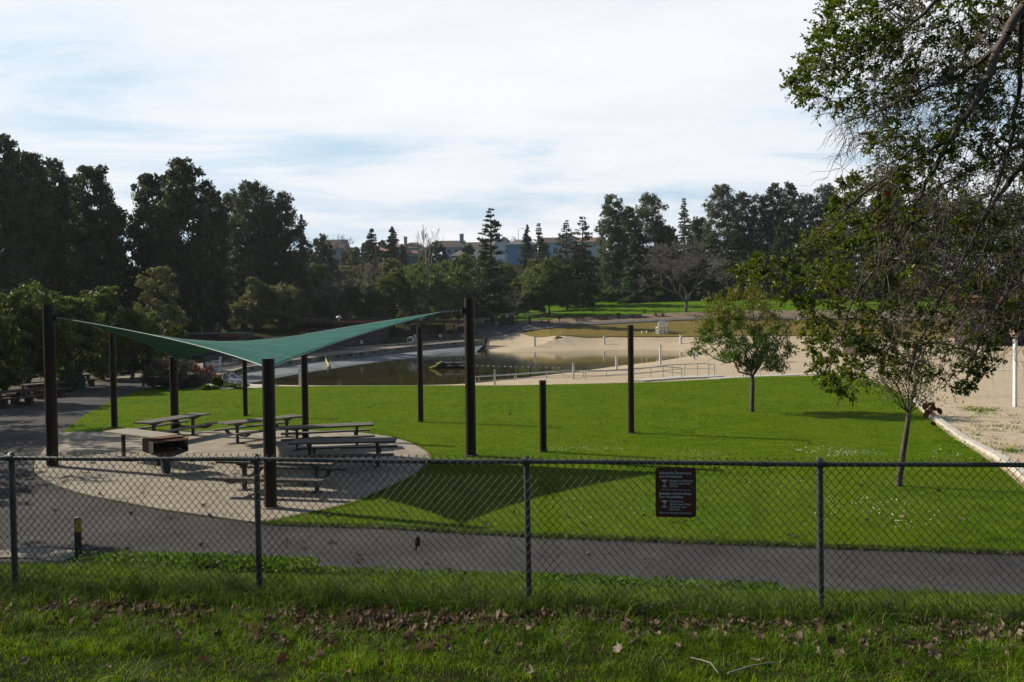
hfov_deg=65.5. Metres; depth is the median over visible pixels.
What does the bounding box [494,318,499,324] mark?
recycling bin
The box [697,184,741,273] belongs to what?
gum tree
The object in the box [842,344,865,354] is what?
planter
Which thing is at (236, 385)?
ground cover plant
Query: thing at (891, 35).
oak tree
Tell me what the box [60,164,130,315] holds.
gum tree
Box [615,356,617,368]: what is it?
depth post
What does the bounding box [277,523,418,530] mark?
path edging
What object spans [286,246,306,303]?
understorey tree
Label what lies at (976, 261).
gum tree
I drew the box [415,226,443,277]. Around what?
bare tree
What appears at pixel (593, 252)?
house
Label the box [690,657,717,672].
fallen stick
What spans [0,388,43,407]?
picnic table
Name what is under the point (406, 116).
sky
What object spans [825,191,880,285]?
gum tree
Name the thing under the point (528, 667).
fallen leaf
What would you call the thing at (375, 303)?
oak tree
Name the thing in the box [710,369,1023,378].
walk
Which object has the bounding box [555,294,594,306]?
oak tree
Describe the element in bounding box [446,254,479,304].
oak tree
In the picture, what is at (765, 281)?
bare tree
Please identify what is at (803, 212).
gum tree
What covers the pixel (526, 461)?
chain link fence
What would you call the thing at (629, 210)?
gum tree
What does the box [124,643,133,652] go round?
fallen leaf
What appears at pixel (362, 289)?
bare tree
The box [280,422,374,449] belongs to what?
picnic table
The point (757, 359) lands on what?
lawn tree
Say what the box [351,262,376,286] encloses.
slope tree
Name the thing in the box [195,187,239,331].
gum tree
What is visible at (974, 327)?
window
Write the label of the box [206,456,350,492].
picnic table
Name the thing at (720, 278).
bare tree
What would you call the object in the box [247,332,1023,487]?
beach sand
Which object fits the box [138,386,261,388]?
pool walk
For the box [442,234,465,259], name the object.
house
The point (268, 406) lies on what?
steel pole
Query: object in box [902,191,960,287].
gum tree
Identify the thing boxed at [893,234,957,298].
conifer
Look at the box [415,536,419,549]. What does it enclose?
bird
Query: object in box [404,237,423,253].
house
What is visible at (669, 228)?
gum tree
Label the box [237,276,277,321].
oak tree
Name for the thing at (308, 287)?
oak tree
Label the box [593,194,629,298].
gum tree
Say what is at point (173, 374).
steel pole
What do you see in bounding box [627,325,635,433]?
steel pole
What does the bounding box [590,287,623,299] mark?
shrub
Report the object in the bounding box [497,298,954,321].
grass mound
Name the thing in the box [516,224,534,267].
conifer
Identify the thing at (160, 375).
aloe bush
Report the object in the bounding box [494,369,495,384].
depth post
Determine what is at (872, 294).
conifer
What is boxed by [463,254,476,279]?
slope tree
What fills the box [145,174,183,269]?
gum tree
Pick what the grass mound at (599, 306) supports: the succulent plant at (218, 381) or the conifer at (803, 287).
the conifer at (803, 287)
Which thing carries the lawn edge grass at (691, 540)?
on the lawn at (637, 418)
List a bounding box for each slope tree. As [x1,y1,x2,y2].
[331,266,355,285]
[346,247,363,268]
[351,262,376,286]
[404,263,425,289]
[417,247,432,267]
[430,259,450,278]
[460,244,474,261]
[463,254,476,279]
[470,258,495,280]
[497,262,517,288]
[521,258,534,275]
[533,242,551,260]
[572,244,586,267]
[585,256,607,288]
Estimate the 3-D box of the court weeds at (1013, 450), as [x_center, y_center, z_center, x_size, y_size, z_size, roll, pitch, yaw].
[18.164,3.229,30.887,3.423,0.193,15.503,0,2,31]
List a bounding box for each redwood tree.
[462,208,518,324]
[529,223,553,312]
[553,220,591,309]
[568,216,608,307]
[676,198,701,291]
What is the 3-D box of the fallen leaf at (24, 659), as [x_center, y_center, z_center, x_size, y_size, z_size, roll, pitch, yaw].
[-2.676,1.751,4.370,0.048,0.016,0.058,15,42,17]
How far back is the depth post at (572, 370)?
58.34 m
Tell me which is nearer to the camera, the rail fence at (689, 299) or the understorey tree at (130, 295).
the understorey tree at (130, 295)
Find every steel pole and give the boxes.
[42,304,61,467]
[109,333,118,427]
[169,356,180,434]
[242,359,248,415]
[261,358,279,509]
[300,332,309,437]
[417,326,424,421]
[462,298,478,456]
[538,380,548,452]
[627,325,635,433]
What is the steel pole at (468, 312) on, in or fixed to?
on the lawn at (637, 418)
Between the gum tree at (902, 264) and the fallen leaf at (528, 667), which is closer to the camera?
the fallen leaf at (528, 667)
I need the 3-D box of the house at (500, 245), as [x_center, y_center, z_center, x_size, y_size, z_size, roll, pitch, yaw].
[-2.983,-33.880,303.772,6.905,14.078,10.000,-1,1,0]
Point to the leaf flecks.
(501, 545)
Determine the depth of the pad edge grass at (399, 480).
21.29 m
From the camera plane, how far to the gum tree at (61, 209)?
114.95 m
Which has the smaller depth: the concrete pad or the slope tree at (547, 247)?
the concrete pad
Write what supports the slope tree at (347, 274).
on the ground at (286, 330)
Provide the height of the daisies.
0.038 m
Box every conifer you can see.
[294,214,311,309]
[359,228,383,268]
[378,240,386,246]
[379,226,399,264]
[394,244,408,268]
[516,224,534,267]
[659,232,695,300]
[719,217,755,299]
[738,222,787,299]
[761,217,798,298]
[783,228,830,298]
[817,240,865,298]
[851,246,904,298]
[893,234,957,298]
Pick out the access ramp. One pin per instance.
(676, 377)
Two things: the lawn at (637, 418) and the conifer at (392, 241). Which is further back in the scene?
the conifer at (392, 241)
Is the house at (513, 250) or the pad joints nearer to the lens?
the pad joints
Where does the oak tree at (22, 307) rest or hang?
on the leaf mulch strip
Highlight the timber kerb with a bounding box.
[913,398,1023,479]
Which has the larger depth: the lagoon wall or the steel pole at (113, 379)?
the lagoon wall
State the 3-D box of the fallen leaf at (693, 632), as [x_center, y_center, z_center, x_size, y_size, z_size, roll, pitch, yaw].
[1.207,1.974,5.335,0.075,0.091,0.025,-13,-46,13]
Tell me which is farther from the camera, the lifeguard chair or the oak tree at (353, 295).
the oak tree at (353, 295)
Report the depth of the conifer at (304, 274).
161.31 m
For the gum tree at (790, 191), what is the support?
on the ground at (286, 330)
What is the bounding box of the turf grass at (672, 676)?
[0,598,1023,681]
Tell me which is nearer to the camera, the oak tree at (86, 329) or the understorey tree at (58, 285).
the oak tree at (86, 329)
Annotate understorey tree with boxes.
[49,274,60,302]
[117,278,140,308]
[145,275,221,332]
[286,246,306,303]
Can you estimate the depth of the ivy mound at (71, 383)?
51.24 m
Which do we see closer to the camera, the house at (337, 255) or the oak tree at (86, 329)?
the oak tree at (86, 329)
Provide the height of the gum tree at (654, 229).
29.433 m
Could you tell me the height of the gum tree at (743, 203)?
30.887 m
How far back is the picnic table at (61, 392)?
47.54 m
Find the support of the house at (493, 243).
on the ground at (286, 330)
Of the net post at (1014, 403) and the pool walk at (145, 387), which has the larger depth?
the pool walk at (145, 387)
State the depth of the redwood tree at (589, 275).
188.37 m
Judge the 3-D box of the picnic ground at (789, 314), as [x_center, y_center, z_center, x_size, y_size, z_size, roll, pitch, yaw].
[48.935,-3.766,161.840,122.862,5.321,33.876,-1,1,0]
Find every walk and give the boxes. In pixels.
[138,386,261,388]
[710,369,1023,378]
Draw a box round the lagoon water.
[251,349,689,385]
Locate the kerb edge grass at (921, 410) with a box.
[856,379,1023,506]
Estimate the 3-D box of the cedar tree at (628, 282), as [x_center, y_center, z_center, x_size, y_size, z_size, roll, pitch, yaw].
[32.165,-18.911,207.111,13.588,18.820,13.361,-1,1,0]
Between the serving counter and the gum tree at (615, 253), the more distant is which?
the gum tree at (615, 253)
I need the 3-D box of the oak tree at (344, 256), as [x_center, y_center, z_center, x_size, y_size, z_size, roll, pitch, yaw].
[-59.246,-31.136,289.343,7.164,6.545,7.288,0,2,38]
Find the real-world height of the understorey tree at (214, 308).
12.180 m
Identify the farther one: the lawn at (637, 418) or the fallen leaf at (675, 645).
the lawn at (637, 418)
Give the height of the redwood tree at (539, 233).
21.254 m
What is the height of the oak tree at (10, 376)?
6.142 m
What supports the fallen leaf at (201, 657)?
on the ground at (286, 330)
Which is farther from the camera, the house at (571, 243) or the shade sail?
the house at (571, 243)
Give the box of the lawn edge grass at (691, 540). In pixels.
[251,519,1023,554]
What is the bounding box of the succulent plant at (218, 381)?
[210,375,227,386]
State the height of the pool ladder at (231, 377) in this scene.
0.872 m
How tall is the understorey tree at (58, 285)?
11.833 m
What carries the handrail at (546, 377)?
on the beach sand
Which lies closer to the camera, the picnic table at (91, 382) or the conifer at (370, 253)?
the picnic table at (91, 382)
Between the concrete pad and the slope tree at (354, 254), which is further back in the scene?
the slope tree at (354, 254)
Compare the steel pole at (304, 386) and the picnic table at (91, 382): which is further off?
the picnic table at (91, 382)
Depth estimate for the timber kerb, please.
25.72 m
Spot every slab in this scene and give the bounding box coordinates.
[0,547,87,560]
[208,383,278,387]
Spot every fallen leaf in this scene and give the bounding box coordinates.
[19,656,28,664]
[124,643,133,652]
[141,616,152,626]
[198,653,208,661]
[297,654,307,665]
[522,661,533,674]
[671,641,681,647]
[687,630,696,638]
[952,648,961,656]
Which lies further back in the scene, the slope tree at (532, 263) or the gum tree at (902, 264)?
the slope tree at (532, 263)
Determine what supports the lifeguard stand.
on the beach sand
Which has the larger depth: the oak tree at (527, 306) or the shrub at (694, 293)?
the shrub at (694, 293)
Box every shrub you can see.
[57,364,77,379]
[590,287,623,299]
[678,289,699,295]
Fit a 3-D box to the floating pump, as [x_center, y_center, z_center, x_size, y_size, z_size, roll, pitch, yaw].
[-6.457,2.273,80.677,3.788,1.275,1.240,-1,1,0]
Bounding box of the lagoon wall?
[217,340,484,377]
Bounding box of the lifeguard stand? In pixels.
[656,321,669,333]
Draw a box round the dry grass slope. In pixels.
[522,319,954,337]
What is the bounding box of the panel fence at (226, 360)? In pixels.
[203,332,478,367]
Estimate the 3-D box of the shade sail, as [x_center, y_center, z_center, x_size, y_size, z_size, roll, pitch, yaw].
[-8.927,-0.048,24.859,12.618,1.696,7.765,0,2,32]
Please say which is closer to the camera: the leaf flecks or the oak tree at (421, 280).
the leaf flecks
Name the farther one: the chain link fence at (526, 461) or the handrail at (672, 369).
the handrail at (672, 369)
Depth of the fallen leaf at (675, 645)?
5.00 m
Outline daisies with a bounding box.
[485,430,957,528]
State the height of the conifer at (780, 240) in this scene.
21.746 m
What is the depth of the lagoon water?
81.85 m
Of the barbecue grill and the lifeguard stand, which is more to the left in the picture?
the barbecue grill
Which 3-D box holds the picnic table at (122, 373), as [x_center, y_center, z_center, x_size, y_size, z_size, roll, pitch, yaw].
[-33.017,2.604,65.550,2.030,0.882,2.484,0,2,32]
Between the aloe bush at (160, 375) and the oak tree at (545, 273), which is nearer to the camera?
the aloe bush at (160, 375)
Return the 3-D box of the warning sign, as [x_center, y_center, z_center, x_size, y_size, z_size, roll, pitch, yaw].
[1.301,1.204,6.328,0.318,0.398,0.007,0,1,6]
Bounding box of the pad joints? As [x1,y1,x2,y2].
[66,431,427,517]
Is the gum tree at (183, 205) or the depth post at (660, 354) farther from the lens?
the gum tree at (183, 205)
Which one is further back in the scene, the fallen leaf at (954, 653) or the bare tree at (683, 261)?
the bare tree at (683, 261)
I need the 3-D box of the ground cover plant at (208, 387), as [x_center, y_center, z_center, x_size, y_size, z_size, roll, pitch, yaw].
[-19.703,3.000,51.622,1.471,0.413,0.910,-1,1,0]
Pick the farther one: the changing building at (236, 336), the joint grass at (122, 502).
the changing building at (236, 336)
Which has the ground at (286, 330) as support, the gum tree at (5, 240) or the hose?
the gum tree at (5, 240)
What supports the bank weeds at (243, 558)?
on the ground at (286, 330)
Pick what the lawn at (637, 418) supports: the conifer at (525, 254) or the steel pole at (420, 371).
the steel pole at (420, 371)
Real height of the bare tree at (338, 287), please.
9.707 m
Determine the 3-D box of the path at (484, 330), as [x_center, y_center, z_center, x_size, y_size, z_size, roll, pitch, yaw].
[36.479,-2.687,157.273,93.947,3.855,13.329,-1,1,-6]
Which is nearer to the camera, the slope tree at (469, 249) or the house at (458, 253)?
the slope tree at (469, 249)
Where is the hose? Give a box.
[324,355,336,368]
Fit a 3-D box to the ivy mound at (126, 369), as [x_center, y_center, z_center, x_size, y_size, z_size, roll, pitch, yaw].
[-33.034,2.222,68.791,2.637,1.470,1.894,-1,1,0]
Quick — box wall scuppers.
[227,343,454,375]
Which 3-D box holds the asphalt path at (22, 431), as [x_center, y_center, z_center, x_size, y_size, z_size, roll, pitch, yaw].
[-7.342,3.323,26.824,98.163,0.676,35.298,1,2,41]
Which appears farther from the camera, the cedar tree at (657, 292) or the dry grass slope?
the cedar tree at (657, 292)
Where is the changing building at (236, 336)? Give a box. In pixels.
[187,332,253,357]
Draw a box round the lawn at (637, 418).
[64,376,1023,551]
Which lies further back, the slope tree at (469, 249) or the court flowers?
the slope tree at (469, 249)
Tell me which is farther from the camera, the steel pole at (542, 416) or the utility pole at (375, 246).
the utility pole at (375, 246)
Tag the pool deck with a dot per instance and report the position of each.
(230, 368)
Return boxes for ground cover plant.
[197,384,219,389]
[221,383,250,388]
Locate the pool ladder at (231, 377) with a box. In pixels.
[222,372,242,383]
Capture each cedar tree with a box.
[610,233,656,303]
[629,246,678,302]
[690,238,731,300]
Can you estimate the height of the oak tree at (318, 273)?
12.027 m
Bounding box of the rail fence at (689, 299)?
[661,295,718,301]
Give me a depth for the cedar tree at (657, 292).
204.28 m
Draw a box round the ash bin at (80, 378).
[73,373,85,389]
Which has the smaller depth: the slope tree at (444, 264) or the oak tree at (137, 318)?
the oak tree at (137, 318)
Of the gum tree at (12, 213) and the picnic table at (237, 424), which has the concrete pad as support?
the picnic table at (237, 424)
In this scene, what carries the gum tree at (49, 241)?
on the ground at (286, 330)
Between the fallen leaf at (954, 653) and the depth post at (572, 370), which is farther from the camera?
the depth post at (572, 370)
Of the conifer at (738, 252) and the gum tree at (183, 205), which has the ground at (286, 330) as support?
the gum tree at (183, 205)
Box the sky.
[0,0,1023,276]
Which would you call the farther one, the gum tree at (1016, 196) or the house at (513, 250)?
the house at (513, 250)
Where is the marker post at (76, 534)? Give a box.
[73,516,81,557]
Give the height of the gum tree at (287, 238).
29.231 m
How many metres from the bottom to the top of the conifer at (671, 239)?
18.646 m
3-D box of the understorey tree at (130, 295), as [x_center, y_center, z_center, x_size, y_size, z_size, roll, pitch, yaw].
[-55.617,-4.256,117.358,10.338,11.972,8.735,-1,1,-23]
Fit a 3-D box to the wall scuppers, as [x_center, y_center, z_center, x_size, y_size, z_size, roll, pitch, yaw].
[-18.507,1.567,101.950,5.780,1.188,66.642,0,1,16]
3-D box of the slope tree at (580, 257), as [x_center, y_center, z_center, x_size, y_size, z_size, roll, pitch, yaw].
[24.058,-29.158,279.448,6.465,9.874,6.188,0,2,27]
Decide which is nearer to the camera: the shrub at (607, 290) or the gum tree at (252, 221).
the gum tree at (252, 221)
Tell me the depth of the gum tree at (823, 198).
223.97 m
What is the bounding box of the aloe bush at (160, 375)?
[136,355,223,388]
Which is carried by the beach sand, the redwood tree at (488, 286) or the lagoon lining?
the lagoon lining
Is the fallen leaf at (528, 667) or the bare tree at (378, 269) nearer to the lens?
the fallen leaf at (528, 667)
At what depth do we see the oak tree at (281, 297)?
144.15 m
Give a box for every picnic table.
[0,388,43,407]
[20,382,72,398]
[57,374,101,385]
[96,370,130,377]
[132,413,220,434]
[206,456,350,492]
[211,414,301,443]
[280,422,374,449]
[286,437,397,466]
[538,319,551,323]
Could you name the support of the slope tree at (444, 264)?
on the ground at (286, 330)
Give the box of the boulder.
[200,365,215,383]
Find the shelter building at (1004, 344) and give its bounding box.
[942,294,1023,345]
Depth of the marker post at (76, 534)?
14.48 m
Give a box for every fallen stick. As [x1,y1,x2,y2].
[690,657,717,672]
[727,662,777,673]
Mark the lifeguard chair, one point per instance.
(219, 362)
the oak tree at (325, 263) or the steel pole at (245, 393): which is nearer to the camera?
the steel pole at (245, 393)
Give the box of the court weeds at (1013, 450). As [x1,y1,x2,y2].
[927,406,1023,456]
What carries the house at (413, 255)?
on the ground at (286, 330)
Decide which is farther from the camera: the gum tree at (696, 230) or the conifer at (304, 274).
the gum tree at (696, 230)
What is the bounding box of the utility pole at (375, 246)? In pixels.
[371,234,376,262]
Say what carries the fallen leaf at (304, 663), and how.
on the ground at (286, 330)
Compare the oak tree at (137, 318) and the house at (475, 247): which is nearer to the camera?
the oak tree at (137, 318)
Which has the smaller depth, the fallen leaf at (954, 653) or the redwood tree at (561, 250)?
the fallen leaf at (954, 653)
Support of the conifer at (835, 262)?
on the grass mound at (599, 306)
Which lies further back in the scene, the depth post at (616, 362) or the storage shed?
the storage shed
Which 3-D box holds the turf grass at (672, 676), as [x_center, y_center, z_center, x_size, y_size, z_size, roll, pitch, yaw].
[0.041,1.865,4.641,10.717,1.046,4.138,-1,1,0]
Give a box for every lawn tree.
[684,280,797,411]
[842,313,963,486]
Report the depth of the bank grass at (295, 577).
8.70 m
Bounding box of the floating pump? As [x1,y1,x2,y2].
[429,357,464,368]
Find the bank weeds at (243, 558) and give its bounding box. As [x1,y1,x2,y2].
[52,548,804,591]
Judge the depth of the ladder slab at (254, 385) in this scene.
54.42 m
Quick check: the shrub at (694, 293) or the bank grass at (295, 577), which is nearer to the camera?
the bank grass at (295, 577)
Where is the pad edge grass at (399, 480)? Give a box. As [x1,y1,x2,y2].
[272,429,435,520]
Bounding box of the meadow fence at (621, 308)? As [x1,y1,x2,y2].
[486,303,755,322]
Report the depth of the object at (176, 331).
65.73 m
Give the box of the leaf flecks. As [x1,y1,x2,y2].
[1,517,1020,578]
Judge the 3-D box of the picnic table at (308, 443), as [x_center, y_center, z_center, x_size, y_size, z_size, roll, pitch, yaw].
[-4.915,3.301,23.285,3.050,0.812,1.820,-1,1,-4]
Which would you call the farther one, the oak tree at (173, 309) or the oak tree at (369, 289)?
the oak tree at (369, 289)
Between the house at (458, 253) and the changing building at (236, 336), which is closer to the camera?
the changing building at (236, 336)
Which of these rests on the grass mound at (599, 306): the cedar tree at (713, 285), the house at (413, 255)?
the cedar tree at (713, 285)
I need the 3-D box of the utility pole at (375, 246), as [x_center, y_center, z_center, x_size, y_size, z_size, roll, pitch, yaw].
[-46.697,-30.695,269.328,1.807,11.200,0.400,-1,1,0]
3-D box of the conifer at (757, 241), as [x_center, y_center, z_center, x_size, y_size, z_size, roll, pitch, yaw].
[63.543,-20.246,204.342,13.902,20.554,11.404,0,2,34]
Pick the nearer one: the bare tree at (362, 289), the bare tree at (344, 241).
the bare tree at (362, 289)
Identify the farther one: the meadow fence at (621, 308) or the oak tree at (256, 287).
the meadow fence at (621, 308)
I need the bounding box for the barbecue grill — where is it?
[142,435,188,473]
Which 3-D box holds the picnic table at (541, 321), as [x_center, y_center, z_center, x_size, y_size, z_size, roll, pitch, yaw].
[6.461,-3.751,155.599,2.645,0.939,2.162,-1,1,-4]
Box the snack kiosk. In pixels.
[405,317,463,334]
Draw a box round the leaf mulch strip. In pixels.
[0,364,130,416]
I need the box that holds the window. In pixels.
[970,318,990,333]
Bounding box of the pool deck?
[117,339,464,377]
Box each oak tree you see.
[0,278,82,388]
[0,302,33,389]
[0,315,36,390]
[8,304,102,388]
[33,290,109,379]
[71,285,140,379]
[99,304,170,379]
[132,266,191,349]
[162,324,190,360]
[222,299,269,328]
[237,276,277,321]
[250,281,313,327]
[286,279,320,301]
[305,233,343,298]
[306,265,341,317]
[311,243,338,269]
[329,282,372,317]
[335,277,376,307]
[341,247,355,263]
[353,289,396,329]
[372,266,418,329]
[377,258,407,308]
[392,259,462,326]
[424,240,450,271]
[429,266,485,323]
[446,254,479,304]
[453,280,489,318]
[501,275,547,315]
[517,253,589,316]
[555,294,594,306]
[723,0,1023,425]
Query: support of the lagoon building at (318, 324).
on the ground at (286, 330)
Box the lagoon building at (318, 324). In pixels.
[298,316,395,341]
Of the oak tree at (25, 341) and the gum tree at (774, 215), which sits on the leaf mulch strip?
the oak tree at (25, 341)
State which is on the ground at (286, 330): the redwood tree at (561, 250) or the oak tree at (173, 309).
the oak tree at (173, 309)
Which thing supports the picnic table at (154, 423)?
on the concrete pad
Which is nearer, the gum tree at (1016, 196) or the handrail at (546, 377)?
the handrail at (546, 377)
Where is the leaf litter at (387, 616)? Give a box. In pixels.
[0,581,1023,678]
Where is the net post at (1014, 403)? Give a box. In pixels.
[1010,324,1020,406]
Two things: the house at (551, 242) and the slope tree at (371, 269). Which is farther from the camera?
the house at (551, 242)
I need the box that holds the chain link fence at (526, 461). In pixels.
[0,452,1023,617]
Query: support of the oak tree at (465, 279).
on the picnic ground at (789, 314)
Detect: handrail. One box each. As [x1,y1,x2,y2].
[475,366,681,382]
[478,363,714,380]
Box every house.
[325,239,349,263]
[373,244,409,265]
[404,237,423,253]
[406,250,419,264]
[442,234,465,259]
[450,250,473,258]
[466,242,480,260]
[480,240,495,258]
[495,233,510,261]
[506,240,537,264]
[537,237,565,258]
[564,233,576,258]
[576,237,605,257]
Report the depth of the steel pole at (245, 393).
36.67 m
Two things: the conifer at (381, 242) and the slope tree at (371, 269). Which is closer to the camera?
the slope tree at (371, 269)
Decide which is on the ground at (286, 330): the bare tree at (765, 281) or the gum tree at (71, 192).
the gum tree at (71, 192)
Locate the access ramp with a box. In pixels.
[627,374,723,381]
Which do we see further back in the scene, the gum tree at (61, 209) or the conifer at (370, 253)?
the conifer at (370, 253)
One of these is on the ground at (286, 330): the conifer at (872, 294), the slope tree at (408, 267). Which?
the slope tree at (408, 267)
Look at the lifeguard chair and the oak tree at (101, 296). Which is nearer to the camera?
the oak tree at (101, 296)
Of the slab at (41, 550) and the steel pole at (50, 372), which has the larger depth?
the steel pole at (50, 372)
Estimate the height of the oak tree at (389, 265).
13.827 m
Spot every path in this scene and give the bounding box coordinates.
[0,378,1023,595]
[457,317,935,339]
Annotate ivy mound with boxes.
[37,378,80,391]
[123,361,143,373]
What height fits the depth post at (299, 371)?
1.600 m
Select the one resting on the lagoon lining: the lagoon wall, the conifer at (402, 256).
the lagoon wall
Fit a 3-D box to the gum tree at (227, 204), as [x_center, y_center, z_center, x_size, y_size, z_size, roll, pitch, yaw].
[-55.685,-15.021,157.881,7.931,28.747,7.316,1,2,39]
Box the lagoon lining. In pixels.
[223,344,483,382]
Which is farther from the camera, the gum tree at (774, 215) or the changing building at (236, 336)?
the gum tree at (774, 215)
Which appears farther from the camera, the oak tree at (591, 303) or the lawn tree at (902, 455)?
the oak tree at (591, 303)
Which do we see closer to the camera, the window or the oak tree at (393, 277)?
the window
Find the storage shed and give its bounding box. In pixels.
[499,311,515,324]
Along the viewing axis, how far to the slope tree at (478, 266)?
228.61 m
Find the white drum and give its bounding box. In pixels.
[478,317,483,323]
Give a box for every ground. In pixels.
[0,258,1023,681]
[455,310,953,339]
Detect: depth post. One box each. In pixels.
[298,369,300,385]
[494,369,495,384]
[572,362,573,378]
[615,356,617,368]
[659,345,661,364]
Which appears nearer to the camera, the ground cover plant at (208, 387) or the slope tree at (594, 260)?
the ground cover plant at (208, 387)
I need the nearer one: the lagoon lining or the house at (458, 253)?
the lagoon lining
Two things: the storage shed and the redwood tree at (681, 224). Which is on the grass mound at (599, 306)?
the redwood tree at (681, 224)
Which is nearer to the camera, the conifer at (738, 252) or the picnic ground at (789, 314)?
the picnic ground at (789, 314)
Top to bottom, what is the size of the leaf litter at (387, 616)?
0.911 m
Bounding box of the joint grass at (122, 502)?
[31,448,243,522]
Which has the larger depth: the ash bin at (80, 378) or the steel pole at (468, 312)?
the ash bin at (80, 378)
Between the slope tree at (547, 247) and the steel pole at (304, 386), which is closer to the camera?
the steel pole at (304, 386)
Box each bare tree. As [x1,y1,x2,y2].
[310,278,351,317]
[330,256,374,303]
[331,235,353,264]
[364,257,381,282]
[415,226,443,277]
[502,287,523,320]
[626,237,730,311]
[705,269,758,299]
[740,265,780,296]
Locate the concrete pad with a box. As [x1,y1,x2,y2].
[34,430,430,522]
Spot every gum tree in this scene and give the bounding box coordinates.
[0,133,49,346]
[0,153,31,261]
[1,150,67,306]
[37,157,73,301]
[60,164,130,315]
[60,177,92,296]
[96,205,132,281]
[121,172,166,310]
[145,156,222,332]
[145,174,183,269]
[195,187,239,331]
[216,192,251,303]
[220,179,284,320]
[243,188,285,285]
[260,190,313,318]
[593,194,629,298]
[620,205,643,278]
[626,191,674,278]
[653,225,678,254]
[686,216,711,294]
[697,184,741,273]
[725,191,756,272]
[740,193,774,263]
[762,182,790,282]
[781,180,801,264]
[787,193,826,275]
[798,182,839,274]
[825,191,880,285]
[862,189,920,289]
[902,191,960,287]
[936,193,1011,292]
[980,189,1023,287]
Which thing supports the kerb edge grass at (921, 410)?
on the lawn at (637, 418)
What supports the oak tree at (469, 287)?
on the ground at (286, 330)
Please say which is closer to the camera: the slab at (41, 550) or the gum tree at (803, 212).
the slab at (41, 550)
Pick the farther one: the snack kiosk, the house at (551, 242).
the house at (551, 242)
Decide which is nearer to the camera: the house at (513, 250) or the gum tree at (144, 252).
the gum tree at (144, 252)
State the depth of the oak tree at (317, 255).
213.29 m
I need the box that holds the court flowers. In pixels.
[939,405,1023,449]
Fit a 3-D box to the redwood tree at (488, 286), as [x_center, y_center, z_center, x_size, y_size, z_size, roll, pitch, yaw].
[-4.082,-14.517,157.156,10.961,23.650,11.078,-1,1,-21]
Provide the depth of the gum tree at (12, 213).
99.43 m
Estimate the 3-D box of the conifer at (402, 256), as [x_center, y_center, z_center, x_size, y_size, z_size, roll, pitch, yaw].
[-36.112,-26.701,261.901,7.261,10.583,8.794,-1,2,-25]
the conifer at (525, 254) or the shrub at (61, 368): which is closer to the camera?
the shrub at (61, 368)
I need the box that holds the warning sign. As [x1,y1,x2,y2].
[655,467,695,517]
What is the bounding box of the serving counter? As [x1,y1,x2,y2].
[103,428,178,465]
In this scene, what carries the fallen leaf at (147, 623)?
on the ground at (286, 330)
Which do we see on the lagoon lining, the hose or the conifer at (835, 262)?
the hose
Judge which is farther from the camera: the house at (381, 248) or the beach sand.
the house at (381, 248)
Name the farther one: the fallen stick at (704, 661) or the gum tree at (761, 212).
the gum tree at (761, 212)
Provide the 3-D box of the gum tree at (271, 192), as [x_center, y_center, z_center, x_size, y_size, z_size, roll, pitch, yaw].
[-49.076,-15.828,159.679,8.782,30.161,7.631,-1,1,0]
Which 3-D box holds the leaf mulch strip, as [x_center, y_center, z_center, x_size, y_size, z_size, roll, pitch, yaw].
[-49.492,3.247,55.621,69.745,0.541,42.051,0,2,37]
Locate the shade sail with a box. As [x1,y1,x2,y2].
[56,310,461,366]
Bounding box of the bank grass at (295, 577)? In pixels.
[0,558,1023,615]
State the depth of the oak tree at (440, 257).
262.80 m
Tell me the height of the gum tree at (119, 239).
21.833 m
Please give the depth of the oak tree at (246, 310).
139.08 m

